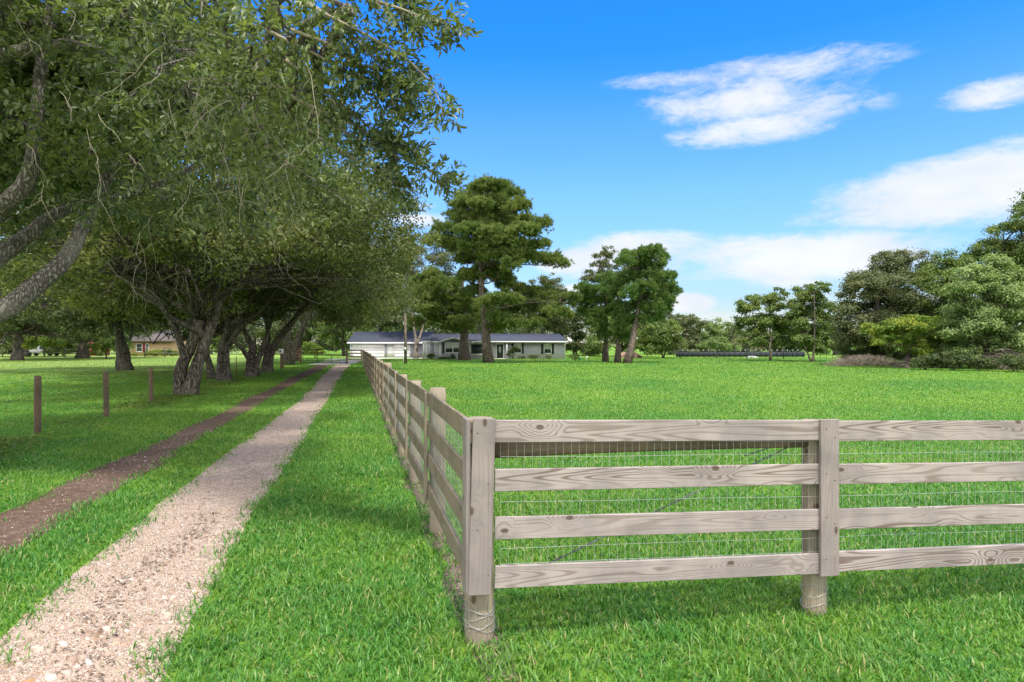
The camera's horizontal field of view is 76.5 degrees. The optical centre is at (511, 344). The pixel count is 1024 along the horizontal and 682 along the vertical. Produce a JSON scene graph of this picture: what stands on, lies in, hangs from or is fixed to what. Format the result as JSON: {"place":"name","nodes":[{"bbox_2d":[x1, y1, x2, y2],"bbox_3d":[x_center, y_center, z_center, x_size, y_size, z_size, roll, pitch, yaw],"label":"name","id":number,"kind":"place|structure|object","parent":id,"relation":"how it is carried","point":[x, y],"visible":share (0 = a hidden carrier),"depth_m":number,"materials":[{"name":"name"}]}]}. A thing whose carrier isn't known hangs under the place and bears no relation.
{"place":"outdoors","nodes":[
{"label":"outdoors","id":0,"kind":"place"},
{"bbox_2d":[77,342,109,355],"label":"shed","id":1,"kind":"structure","parent":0,"point":[95,354],"depth_m":112.00,"materials":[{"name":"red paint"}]},
{"bbox_2d":[129,331,198,355],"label":"brick house","id":2,"kind":"structure","parent":0,"point":[140,344],"depth_m":108.00,"materials":[{"name":"brown brick"}]},
{"bbox_2d":[136,343,142,351],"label":"window","id":3,"kind":"structure","parent":2,"relation":"in","point":[139,346],"depth_m":107.97,"materials":[{"name":"white glass"}]},
{"bbox_2d":[308,358,387,364],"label":"driveway","id":4,"kind":"structure","parent":0,"point":[352,361],"depth_m":68.19,"materials":[{"name":"grey gravel"}]},
{"bbox_2d":[303,349,345,362],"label":"steel gate","id":5,"kind":"structure","parent":4,"relation":"on","point":[317,360],"depth_m":64.19,"materials":[{"name":"grey metal"}]},
{"bbox_2d":[0,345,1023,681],"bbox_3d":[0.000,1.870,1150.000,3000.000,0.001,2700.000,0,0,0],"label":"ground","id":6,"kind":"structure","parent":0,"point":[378,557],"depth_m":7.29,"materials":[{"name":"green plant"}]},
{"bbox_2d":[0,335,38,353],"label":"shade tree","id":7,"kind":"object","parent":6,"relation":"on","point":[6,344],"visible":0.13,"depth_m":126.99,"materials":[{"name":"green plant"}]},
{"bbox_2d":[29,346,58,355],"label":"pickup truck","id":8,"kind":"object","parent":6,"relation":"on","point":[37,351],"visible":0.54,"depth_m":109.10,"materials":[{"name":"white paint"}]},
{"bbox_2d":[20,332,67,353],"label":"tree","id":9,"kind":"object","parent":6,"relation":"on","point":[29,343],"visible":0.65,"depth_m":97.03,"materials":[{"name":"green plant"}]},
{"bbox_2d":[3,331,91,356],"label":"oak tree","id":10,"kind":"object","parent":6,"relation":"on","point":[26,353],"visible":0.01,"depth_m":102.97,"materials":[{"name":"green plant"}]},
{"bbox_2d":[0,289,113,359],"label":"oak tree","id":11,"kind":"object","parent":6,"relation":"on","point":[17,348],"visible":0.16,"depth_m":77.92,"materials":[{"name":"green plant"}]},
{"bbox_2d":[41,335,78,355],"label":"tree","id":12,"kind":"object","parent":6,"relation":"on","point":[60,349],"visible":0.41,"depth_m":103.23,"materials":[{"name":"green plant"}]},
{"bbox_2d":[0,324,165,357],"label":"oak tree","id":13,"kind":"object","parent":6,"relation":"on","point":[82,351],"visible":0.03,"depth_m":89.45,"materials":[{"name":"green plant"}]},
{"bbox_2d":[2,347,164,356],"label":"wire fence","id":14,"kind":"object","parent":6,"relation":"on","point":[116,352],"visible":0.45,"depth_m":99.93,"materials":[{"name":"brown wood"}]},
{"bbox_2d":[85,332,135,358],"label":"tree","id":15,"kind":"object","parent":6,"relation":"on","point":[99,345],"visible":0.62,"depth_m":83.22,"materials":[{"name":"green plant"}]},
{"bbox_2d":[2,357,236,433],"bbox_3d":[-12.222,1.411,23.461,0.483,1.520,26.463,0,0,-13],"label":"wire fence","id":16,"kind":"object","parent":6,"relation":"on","point":[38,394],"visible":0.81,"depth_m":14.22,"materials":[{"name":"brown wood"}]},
{"bbox_2d":[0,230,257,370],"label":"oak tree","id":17,"kind":"object","parent":6,"relation":"on","point":[123,357],"visible":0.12,"depth_m":42.41,"materials":[{"name":"green plant"}]},
{"bbox_2d":[0,377,257,462],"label":"ground cover","id":18,"kind":"object","parent":6,"relation":"on","point":[17,439],"visible":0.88,"depth_m":18.66,"materials":[{"name":"green plant"}]},
{"bbox_2d":[143,348,166,355],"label":"hedge","id":19,"kind":"object","parent":6,"relation":"on","point":[154,352],"visible":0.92,"depth_m":103.38,"materials":[{"name":"green plant"}]},
{"bbox_2d":[0,365,327,556],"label":"wheel track","id":20,"kind":"structure","parent":6,"relation":"on","point":[73,494],"depth_m":8.94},
{"bbox_2d":[162,348,179,355],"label":"hedge","id":21,"kind":"object","parent":6,"relation":"on","point":[171,352],"visible":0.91,"depth_m":103.55,"materials":[{"name":"green plant"}]},
{"bbox_2d":[34,255,309,378],"bbox_3d":[-19.558,-3.480,39.052,16.411,10.967,14.689,0,0,27],"label":"oak tree","id":22,"kind":"object","parent":6,"relation":"on","point":[210,373],"visible":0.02,"depth_m":35.35,"materials":[{"name":"green plant"}]},
{"bbox_2d":[0,364,349,681],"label":"wheel track","id":23,"kind":"structure","parent":6,"relation":"on","point":[297,417],"depth_m":5.65,"materials":[{"name":"beige gravel"}]},
{"bbox_2d":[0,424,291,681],"bbox_3d":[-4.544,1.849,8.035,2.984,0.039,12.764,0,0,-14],"label":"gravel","id":24,"kind":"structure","parent":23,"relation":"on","point":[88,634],"depth_m":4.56,"materials":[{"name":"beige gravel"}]},
{"bbox_2d":[0,172,420,380],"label":"oak tree","id":25,"kind":"object","parent":6,"relation":"on","point":[227,341],"visible":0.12,"depth_m":32.54,"materials":[{"name":"green plant"}]},
{"bbox_2d":[169,326,257,353],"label":"shade tree","id":26,"kind":"object","parent":6,"relation":"on","point":[212,349],"visible":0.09,"depth_m":126.75,"materials":[{"name":"green plant"}]},
{"bbox_2d":[0,99,441,394],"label":"oak tree","id":27,"kind":"object","parent":6,"relation":"on","point":[185,381],"visible":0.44,"depth_m":22.74,"materials":[{"name":"green plant"}]},
{"bbox_2d":[60,244,416,376],"bbox_3d":[-15.137,-3.476,37.770,18.682,11.046,17.951,0,0,0],"label":"oak tree","id":28,"kind":"object","parent":6,"relation":"on","point":[253,361],"visible":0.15,"depth_m":34.63,"materials":[{"name":"green plant"}]},
{"bbox_2d":[0,0,483,322],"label":"oak tree","id":29,"kind":"object","parent":6,"relation":"on","point":[87,75],"visible":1,"depth_m":6.80,"materials":[{"name":"green plant"}]},
{"bbox_2d":[211,317,300,354],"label":"shade tree","id":30,"kind":"object","parent":6,"relation":"on","point":[240,337],"visible":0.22,"depth_m":125.40,"materials":[{"name":"green plant"}]},
{"bbox_2d":[122,249,419,372],"bbox_3d":[-16.613,-3.554,43.478,17.675,11.253,18.611,0,0,17],"label":"oak tree","id":31,"kind":"object","parent":6,"relation":"on","point":[268,357],"visible":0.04,"depth_m":43.73,"materials":[{"name":"green plant"}]},
{"bbox_2d":[279,349,283,368],"bbox_3d":[-17.692,1.195,49.904,0.300,1.750,0.438,0,0,0],"label":"mailbox post","id":32,"kind":"object","parent":6,"relation":"on","point":[281,352],"visible":0.82,"depth_m":49.89,"materials":[{"name":"brown wood"}]},
{"bbox_2d":[282,318,283,350],"bbox_3d":[-18.320,-0.330,52.000,0.140,4.800,0.180,0,0,0],"label":"pole","id":33,"kind":"object","parent":6,"relation":"on","point":[283,338],"visible":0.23,"depth_m":51.97,"materials":[{"name":"grey wood"}]},
{"bbox_2d":[248,316,347,353],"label":"shade tree","id":34,"kind":"object","parent":6,"relation":"on","point":[274,336],"visible":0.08,"depth_m":126.43,"materials":[{"name":"green plant"}]},
{"bbox_2d":[295,348,301,363],"bbox_3d":[-21.550,1.195,64.476,1.384,1.750,0.232,0,0,0],"label":"plank fence","id":35,"kind":"object","parent":6,"relation":"on","point":[300,356],"visible":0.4,"depth_m":64.39,"materials":[{"name":"wood"}]},
{"bbox_2d":[271,312,349,354],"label":"shade tree","id":36,"kind":"object","parent":6,"relation":"on","point":[307,335],"visible":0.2,"depth_m":122.85,"materials":[{"name":"green plant"}]},
{"bbox_2d":[302,341,325,358],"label":"shrub","id":37,"kind":"object","parent":6,"relation":"on","point":[310,348],"visible":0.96,"depth_m":87.36,"materials":[{"name":"green plant"}]},
{"bbox_2d":[237,250,392,364],"bbox_3d":[-20.589,-4.580,62.036,19.226,13.199,20.313,0,0,0],"label":"oak tree","id":38,"kind":"object","parent":6,"relation":"on","point":[289,353],"visible":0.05,"depth_m":61.92,"materials":[{"name":"green plant"}]},
{"bbox_2d":[308,316,377,355],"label":"shade tree","id":39,"kind":"object","parent":6,"relation":"on","point":[334,337],"visible":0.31,"depth_m":107.11,"materials":[{"name":"green plant"}]},
{"bbox_2d":[283,261,404,358],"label":"oak tree","id":40,"kind":"object","parent":6,"relation":"on","point":[298,345],"visible":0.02,"depth_m":73.77,"materials":[{"name":"green plant"}]},
{"bbox_2d":[346,349,361,363],"bbox_3d":[-15.362,1.220,63.260,1.700,1.700,0.205,0,0,10],"label":"board fence","id":41,"kind":"object","parent":6,"relation":"on","point":[347,353],"visible":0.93,"depth_m":63.20,"materials":[{"name":"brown wood"}]},
{"bbox_2d":[340,326,428,335],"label":"shade tree","id":42,"kind":"object","parent":6,"relation":"on","point":[386,329],"visible":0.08,"depth_m":133.90,"materials":[{"name":"green plant"}]},
{"bbox_2d":[347,332,434,357],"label":"garage","id":43,"kind":"structure","parent":6,"relation":"on","point":[384,344],"depth_m":94.60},
{"bbox_2d":[353,344,383,356],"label":"garage door","id":44,"kind":"structure","parent":43,"relation":"in","point":[377,350],"depth_m":94.54,"materials":[{"name":"white paint"}]},
{"bbox_2d":[388,344,393,356],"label":"side door","id":45,"kind":"structure","parent":43,"relation":"in","point":[390,346],"depth_m":94.56,"materials":[{"name":"white paint"}]},
{"bbox_2d":[395,344,408,356],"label":"garage door","id":46,"kind":"structure","parent":43,"relation":"in","point":[399,348],"depth_m":94.54,"materials":[{"name":"white paint"}]},
{"bbox_2d":[365,239,440,331],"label":"shade tree","id":47,"kind":"object","parent":6,"relation":"on","point":[380,327],"visible":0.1,"depth_m":113.83,"materials":[{"name":"green plant"}]},
{"bbox_2d":[403,313,406,363],"bbox_3d":[-10.552,-0.516,63.890,0.438,5.174,0.520,0,0,0],"label":"utility pole","id":48,"kind":"object","parent":6,"relation":"on","point":[405,342],"visible":0.94,"depth_m":63.89,"materials":[{"name":"grey wood"}]},
{"bbox_2d":[362,350,472,593],"bbox_3d":[-7.327,1.298,33.561,0.220,1.744,60.846,0,0,-14],"label":"board fence","id":49,"kind":"object","parent":6,"relation":"on","point":[391,387],"visible":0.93,"depth_m":6.29,"materials":[{"name":"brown wood"}]},
{"bbox_2d":[384,232,458,357],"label":"shade tree","id":50,"kind":"object","parent":6,"relation":"on","point":[441,259],"visible":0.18,"depth_m":96.08,"materials":[{"name":"green plant"}]},
{"bbox_2d":[426,353,434,358],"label":"shrub","id":51,"kind":"object","parent":6,"relation":"on","point":[430,355],"visible":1,"depth_m":84.45,"materials":[{"name":"green plant"}]},
{"bbox_2d":[388,322,476,333],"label":"shade tree","id":52,"kind":"object","parent":6,"relation":"on","point":[436,331],"visible":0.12,"depth_m":135.97,"materials":[{"name":"green plant"}]},
{"bbox_2d":[362,364,519,680],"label":"soil strip","id":53,"kind":"object","parent":6,"relation":"on","point":[452,568],"visible":0.22,"depth_m":5.34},
{"bbox_2d":[404,264,480,359],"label":"oak tree","id":54,"kind":"object","parent":6,"relation":"on","point":[462,319],"visible":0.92,"depth_m":78.18,"materials":[{"name":"green plant"}]},
{"bbox_2d":[417,304,535,333],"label":"shade tree","id":55,"kind":"object","parent":6,"relation":"on","point":[479,326],"visible":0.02,"depth_m":112.97,"materials":[{"name":"green plant"}]},
{"bbox_2d":[443,324,516,333],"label":"shade tree","id":56,"kind":"object","parent":6,"relation":"on","point":[480,330],"visible":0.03,"depth_m":137.95,"materials":[{"name":"green plant"}]},
{"bbox_2d":[421,334,571,358],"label":"ranch house","id":57,"kind":"structure","parent":6,"relation":"on","point":[447,345],"depth_m":85.50,"materials":[{"name":"grey"}]},
{"bbox_2d":[445,343,458,352],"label":"window","id":58,"kind":"structure","parent":57,"relation":"in","point":[449,347],"depth_m":83.57,"materials":[{"name":"white glass"}]},
{"bbox_2d":[470,343,481,354],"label":"window","id":59,"kind":"structure","parent":57,"relation":"in","point":[475,348],"depth_m":85.47,"materials":[{"name":"black glass"}]},
{"bbox_2d":[497,344,502,357],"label":"door","id":60,"kind":"structure","parent":57,"relation":"in","point":[499,346],"depth_m":85.45,"materials":[{"name":"black glass"}]},
{"bbox_2d":[514,343,521,352],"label":"window","id":61,"kind":"structure","parent":57,"relation":"in","point":[519,345],"depth_m":85.47,"materials":[{"name":"white paint"}]},
{"bbox_2d":[544,344,551,353],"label":"window","id":62,"kind":"structure","parent":57,"relation":"in","point":[547,347],"depth_m":85.47,"materials":[{"name":"white glass"}]},
{"bbox_2d":[418,172,583,362],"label":"pine tree","id":63,"kind":"object","parent":6,"relation":"on","point":[492,243],"visible":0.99,"depth_m":65.65,"materials":[{"name":"green plant"}]},
{"bbox_2d":[506,346,518,358],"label":"shrub","id":64,"kind":"object","parent":6,"relation":"on","point":[513,349],"visible":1,"depth_m":84.06,"materials":[{"name":"green plant"}]},
{"bbox_2d":[491,316,568,342],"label":"shade tree","id":65,"kind":"object","parent":6,"relation":"on","point":[519,331],"visible":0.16,"depth_m":136.40,"materials":[{"name":"green plant"}]},
{"bbox_2d":[527,354,540,358],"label":"shrub","id":66,"kind":"object","parent":6,"relation":"on","point":[533,356],"visible":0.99,"depth_m":84.06,"materials":[{"name":"green plant"}]},
{"bbox_2d":[518,272,574,334],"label":"shade tree","id":67,"kind":"object","parent":6,"relation":"on","point":[557,326],"visible":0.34,"depth_m":106.47,"materials":[{"name":"green plant"}]},
{"bbox_2d":[540,304,602,355],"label":"shade tree","id":68,"kind":"object","parent":6,"relation":"on","point":[576,345],"visible":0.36,"depth_m":110.27,"materials":[{"name":"green plant"}]},
{"bbox_2d":[571,352,580,359],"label":"shrub","id":69,"kind":"object","parent":6,"relation":"on","point":[575,356],"visible":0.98,"depth_m":75.88,"materials":[{"name":"green plant"}]},
{"bbox_2d":[572,268,617,361],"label":"pine tree","id":70,"kind":"object","parent":6,"relation":"on","point":[592,311],"visible":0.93,"depth_m":68.94,"materials":[{"name":"green plant"}]},
{"bbox_2d":[578,245,627,357],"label":"open tree","id":71,"kind":"object","parent":6,"relation":"on","point":[590,276],"visible":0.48,"depth_m":79.17,"materials":[{"name":"green plant"}]},
{"bbox_2d":[603,276,634,362],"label":"pine tree","id":72,"kind":"object","parent":6,"relation":"on","point":[621,318],"visible":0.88,"depth_m":66.97,"materials":[{"name":"green plant"}]},
{"bbox_2d":[581,309,659,354],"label":"shade tree","id":73,"kind":"object","parent":6,"relation":"on","point":[592,344],"visible":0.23,"depth_m":101.77,"materials":[{"name":"green plant"}]},
{"bbox_2d":[621,352,641,357],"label":"mulch mound","id":74,"kind":"object","parent":6,"relation":"on","point":[636,355],"visible":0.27,"depth_m":91.17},
{"bbox_2d":[612,243,683,362],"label":"oak tree","id":75,"kind":"object","parent":6,"relation":"on","point":[661,291],"visible":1,"depth_m":65.20,"materials":[{"name":"green plant"}]},
{"bbox_2d":[635,319,688,357],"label":"shade tree","id":76,"kind":"object","parent":6,"relation":"on","point":[651,339],"visible":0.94,"depth_m":88.36,"materials":[{"name":"green plant"}]},
{"bbox_2d":[645,312,683,353],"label":"shade tree","id":77,"kind":"object","parent":6,"relation":"on","point":[668,316],"visible":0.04,"depth_m":127.33,"materials":[{"name":"green plant"}]},
{"bbox_2d":[660,313,713,354],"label":"shade tree","id":78,"kind":"object","parent":6,"relation":"on","point":[689,321],"visible":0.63,"depth_m":120.68,"materials":[{"name":"green plant"}]},
{"bbox_2d":[691,317,727,351],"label":"shade tree","id":79,"kind":"object","parent":6,"relation":"on","point":[711,331],"visible":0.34,"depth_m":126.90,"materials":[{"name":"green plant"}]},
{"bbox_2d":[696,336,741,357],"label":"tree","id":80,"kind":"object","parent":6,"relation":"on","point":[713,342],"visible":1,"depth_m":91.53,"materials":[{"name":"green plant"}]},
{"bbox_2d":[711,321,743,351],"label":"shade tree","id":81,"kind":"object","parent":6,"relation":"on","point":[727,328],"visible":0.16,"depth_m":129.83,"materials":[{"name":"green plant"}]},
{"bbox_2d":[676,350,804,356],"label":"screen fence","id":82,"kind":"object","parent":6,"relation":"on","point":[744,354],"visible":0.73,"depth_m":98.00,"materials":[{"name":"black fabric"}]},
{"bbox_2d":[464,416,1023,645],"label":"board fence","id":83,"kind":"object","parent":6,"relation":"on","point":[820,518],"visible":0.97,"depth_m":4.30,"materials":[{"name":"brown wood"}]},
{"bbox_2d":[725,324,772,351],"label":"shade tree","id":84,"kind":"object","parent":6,"relation":"on","point":[732,337],"visible":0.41,"depth_m":124.17,"materials":[{"name":"green plant"}]},
{"bbox_2d":[680,348,832,358],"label":"wire fence","id":85,"kind":"object","parent":6,"relation":"on","point":[747,353],"visible":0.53,"depth_m":85.98,"materials":[{"name":"black metal"}]},
{"bbox_2d":[730,287,799,360],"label":"lawn tree","id":86,"kind":"object","parent":6,"relation":"on","point":[777,324],"visible":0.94,"depth_m":75.27,"materials":[{"name":"green plant"}]},
{"bbox_2d":[752,325,810,351],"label":"shade tree","id":87,"kind":"object","parent":6,"relation":"on","point":[788,348],"visible":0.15,"depth_m":129.38,"materials":[{"name":"green plant"}]},
{"bbox_2d":[783,280,845,361],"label":"lawn tree","id":88,"kind":"object","parent":6,"relation":"on","point":[807,335],"visible":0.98,"depth_m":71.66,"materials":[{"name":"green plant"}]},
{"bbox_2d":[818,322,859,354],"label":"shade tree","id":89,"kind":"object","parent":6,"relation":"on","point":[833,348],"visible":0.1,"depth_m":117.80,"materials":[{"name":"green plant"}]},
{"bbox_2d":[818,354,900,366],"bbox_3d":[30.275,1.319,56.229,7.165,1.146,4.680,0,0,0],"label":"brush pile","id":90,"kind":"object","parent":6,"relation":"on","point":[863,359],"visible":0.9,"depth_m":55.57,"materials":[{"name":"brown wood"}]},
{"bbox_2d":[857,345,887,363],"bbox_3d":[33.380,0.852,60.647,3.193,2.171,2.980,0,0,0],"label":"shrub","id":91,"kind":"object","parent":6,"relation":"on","point":[867,350],"visible":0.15,"depth_m":60.80,"materials":[{"name":"green plant"}]},
{"bbox_2d":[826,247,942,364],"bbox_3d":[34.583,-3.552,60.152,9.172,11.201,12.974,0,0,34],"label":"shade tree","id":92,"kind":"object","parent":6,"relation":"on","point":[879,288],"visible":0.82,"depth_m":58.76,"materials":[{"name":"green plant"}]},
{"bbox_2d":[869,345,905,360],"bbox_3d":[34.522,0.639,59.359,3.866,2.598,2.840,0,0,-43],"label":"shrub","id":93,"kind":"object","parent":6,"relation":"on","point":[890,352],"visible":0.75,"depth_m":59.03,"materials":[{"name":"green plant"}]},
{"bbox_2d":[856,313,961,367],"bbox_3d":[32.509,-0.314,52.695,8.956,4.701,5.507,0,0,-32],"label":"vine tree","id":94,"kind":"object","parent":6,"relation":"on","point":[914,331],"visible":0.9,"depth_m":51.58,"materials":[{"name":"green plant"}]},
{"bbox_2d":[883,355,964,367],"bbox_3d":[32.821,1.379,51.691,5.851,1.025,4.389,0,0,12],"label":"brush pile","id":95,"kind":"object","parent":6,"relation":"on","point":[901,364],"visible":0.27,"depth_m":51.96,"materials":[{"name":"brown wood"}]},
{"bbox_2d":[908,354,941,369],"bbox_3d":[30.415,1.284,47.735,2.175,1.309,2.051,0,0,37],"label":"shrub","id":96,"kind":"object","parent":6,"relation":"on","point":[923,361],"visible":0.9,"depth_m":47.56,"materials":[{"name":"green plant"}]},
{"bbox_2d":[857,290,1019,360],"bbox_3d":[42.758,-1.498,62.301,17.719,8.312,10.154,0,0,-21],"label":"shade tree","id":97,"kind":"object","parent":6,"relation":"on","point":[939,344],"visible":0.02,"depth_m":61.13,"materials":[{"name":"green plant"}]},
{"bbox_2d":[927,350,969,370],"bbox_3d":[31.580,1.152,46.852,2.714,1.581,2.611,0,0,44],"label":"shrub","id":98,"kind":"object","parent":6,"relation":"on","point":[947,362],"visible":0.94,"depth_m":46.52,"materials":[{"name":"green plant"}]},
{"bbox_2d":[897,188,1023,356],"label":"shade tree","id":99,"kind":"object","parent":6,"relation":"on","point":[1011,247],"visible":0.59,"depth_m":58.37,"materials":[{"name":"green plant"}]},
{"bbox_2d":[954,352,1002,370],"bbox_3d":[32.868,1.218,46.177,3.210,1.436,1.861,0,0,0],"label":"shrub","id":100,"kind":"object","parent":6,"relation":"on","point":[981,362],"visible":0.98,"depth_m":45.87,"materials":[{"name":"green plant"}]},
{"bbox_2d":[934,251,1023,368],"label":"shade tree","id":101,"kind":"object","parent":6,"relation":"on","point":[999,329],"visible":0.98,"depth_m":49.11,"materials":[{"name":"green plant"}]},
{"bbox_2d":[976,348,1023,369],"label":"brush pile","id":102,"kind":"object","parent":6,"relation":"on","point":[1010,353],"visible":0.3,"depth_m":48.36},
{"bbox_2d":[992,353,1023,371],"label":"shrub","id":103,"kind":"object","parent":6,"relation":"on","point":[1011,361],"visible":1,"depth_m":43.96,"materials":[{"name":"green plant"}]},
{"bbox_2d":[0,0,1023,344],"label":"sky","id":104,"kind":"structure","parent":0,"point":[765,145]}
]}

